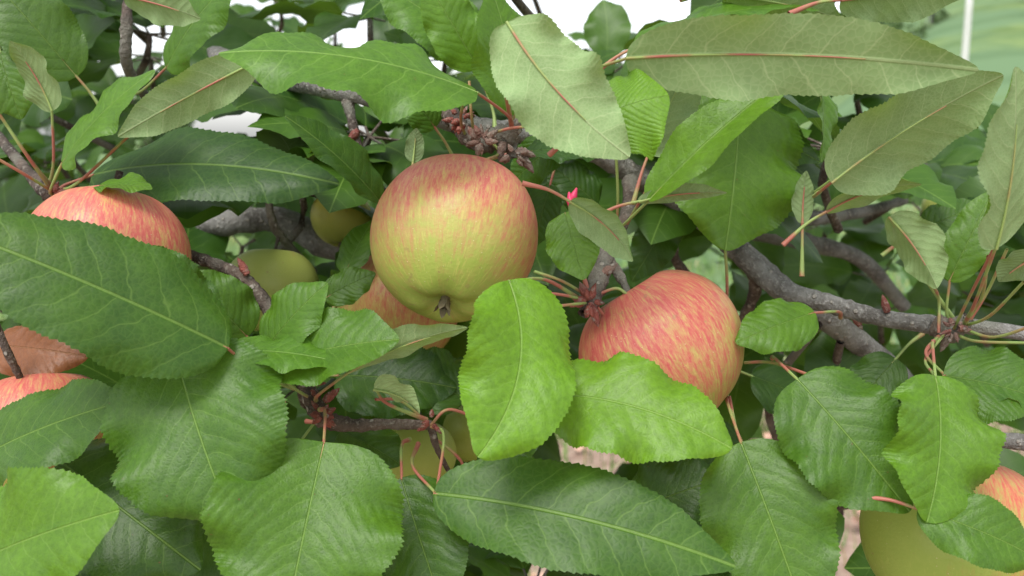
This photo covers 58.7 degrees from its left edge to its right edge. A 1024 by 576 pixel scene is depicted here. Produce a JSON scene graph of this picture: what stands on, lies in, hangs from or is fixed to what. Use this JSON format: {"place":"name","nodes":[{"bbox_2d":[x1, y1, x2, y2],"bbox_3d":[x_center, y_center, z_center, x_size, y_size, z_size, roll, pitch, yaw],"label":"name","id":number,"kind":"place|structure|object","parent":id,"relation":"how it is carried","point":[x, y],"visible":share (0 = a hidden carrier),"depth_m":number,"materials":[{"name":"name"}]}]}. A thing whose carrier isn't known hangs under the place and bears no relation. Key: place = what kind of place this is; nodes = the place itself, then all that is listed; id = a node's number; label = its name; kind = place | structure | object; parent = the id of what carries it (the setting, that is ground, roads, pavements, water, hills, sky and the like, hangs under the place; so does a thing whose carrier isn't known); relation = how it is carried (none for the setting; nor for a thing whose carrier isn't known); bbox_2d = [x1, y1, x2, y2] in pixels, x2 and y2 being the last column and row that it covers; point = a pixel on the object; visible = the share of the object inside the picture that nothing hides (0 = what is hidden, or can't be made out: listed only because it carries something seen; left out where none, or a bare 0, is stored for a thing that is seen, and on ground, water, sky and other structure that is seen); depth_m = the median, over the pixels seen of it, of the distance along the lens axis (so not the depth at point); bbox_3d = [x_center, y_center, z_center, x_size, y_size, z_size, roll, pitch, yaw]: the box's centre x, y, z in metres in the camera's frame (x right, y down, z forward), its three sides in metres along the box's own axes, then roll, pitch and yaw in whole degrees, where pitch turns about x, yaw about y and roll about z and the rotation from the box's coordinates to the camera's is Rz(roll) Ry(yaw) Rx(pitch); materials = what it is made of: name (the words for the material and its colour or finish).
{"place":"outdoors","nodes":[
{"label":"outdoors","id":0,"kind":"place"},
{"bbox_2d":[38,0,840,137],"label":"sky","id":1,"kind":"structure","parent":0,"point":[570,16],"materials":[{"name":"white"}]},
{"bbox_2d":[0,0,1023,575],"bbox_3d":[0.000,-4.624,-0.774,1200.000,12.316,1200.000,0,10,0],"label":"ground","id":2,"kind":"structure","parent":0,"point":[996,40],"depth_m":29.61,"materials":[{"name":"green plant"}]},
{"bbox_2d":[0,8,949,184],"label":"distant trees","id":3,"kind":"object","parent":2,"relation":"on","point":[935,19],"visible":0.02,"depth_m":38.78,"materials":[{"name":"green plant"}]},
{"bbox_2d":[0,0,1023,575],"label":"apple tree","id":4,"kind":"object","parent":2,"relation":"on","point":[230,442],"visible":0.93,"depth_m":0.36,"materials":[{"name":"green plant"}]},
{"bbox_2d":[0,373,102,485],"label":"apple","id":5,"kind":"object","parent":4,"relation":"hanging from","point":[13,389],"visible":0.24,"depth_m":0.40,"materials":[{"name":"food"}]},
{"bbox_2d":[32,170,191,259],"bbox_3d":[-0.180,-0.015,0.405,0.071,0.077,0.072,0,-7,0],"label":"apple","id":6,"kind":"object","parent":4,"relation":"hanging from","point":[139,217],"visible":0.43,"depth_m":0.38,"materials":[{"name":"food"}]},
{"bbox_2d":[231,236,318,330],"bbox_3d":[-0.132,-0.001,0.500,0.051,0.055,0.052,0,-6,0],"label":"apple","id":7,"kind":"object","parent":4,"relation":"hanging from","point":[274,270],"visible":0.4,"depth_m":0.48,"materials":[{"name":"green food"}]},
{"bbox_2d":[310,198,371,247],"bbox_3d":[-0.105,-0.044,0.560,0.037,0.041,0.039,0,-11,0],"label":"apple","id":8,"kind":"object","parent":4,"relation":"hanging from","point":[334,228],"visible":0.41,"depth_m":0.55,"materials":[{"name":"green food"}]},
{"bbox_2d":[337,256,457,349],"bbox_3d":[-0.059,0.008,0.476,0.063,0.069,0.065,0,-12,0],"label":"apple","id":9,"kind":"object","parent":4,"relation":"hanging from","point":[385,305],"visible":0.08,"depth_m":0.45,"materials":[{"name":"food"}]},
{"bbox_2d":[391,412,456,478],"bbox_3d":[-0.050,0.087,0.480,0.042,0.044,0.041,0,-11,0],"label":"apple","id":10,"kind":"object","parent":4,"relation":"hanging from","point":[426,461],"visible":0.29,"depth_m":0.46,"materials":[{"name":"green food"}]},
{"bbox_2d":[370,154,537,322],"bbox_3d":[-0.026,-0.024,0.407,0.075,0.083,0.074,6,-31,1],"label":"apple","id":11,"kind":"object","parent":4,"relation":"hanging from","point":[453,237],"visible":0.94,"depth_m":0.38,"materials":[{"name":"green food"}]},
{"bbox_2d":[443,405,476,461],"bbox_3d":[-0.020,0.080,0.520,0.040,0.042,0.038,0,-11,0],"label":"apple","id":12,"kind":"object","parent":4,"relation":"hanging from","point":[455,426],"visible":0.17,"depth_m":0.51,"materials":[{"name":"green food"}]},
{"bbox_2d":[579,270,744,407],"bbox_3d":[0.067,0.026,0.416,0.076,0.081,0.075,-31,-6,1],"label":"apple","id":13,"kind":"object","parent":4,"relation":"hanging from","point":[682,326],"visible":0.56,"depth_m":0.39,"materials":[{"name":"food"}]},
{"bbox_2d":[859,465,1023,575],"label":"apple","id":14,"kind":"object","parent":4,"relation":"hanging from","point":[894,544],"visible":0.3,"depth_m":0.37,"materials":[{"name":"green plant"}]},
{"bbox_2d":[961,0,972,59],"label":"fence post","id":15,"kind":"object","parent":2,"relation":"on","point":[967,28],"visible":0.67,"depth_m":24.14,"materials":[{"name":"white paint"}]},
{"bbox_2d":[531,413,859,575],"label":"fallen leaves","id":16,"kind":"object","parent":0,"point":[853,518],"visible":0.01,"depth_m":3.40,"materials":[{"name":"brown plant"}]},
{"bbox_2d":[921,199,936,211],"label":"apple","id":17,"kind":"object","parent":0,"point":[926,203],"visible":0.05,"depth_m":0.85,"materials":[{"name":"green food"}]}
]}

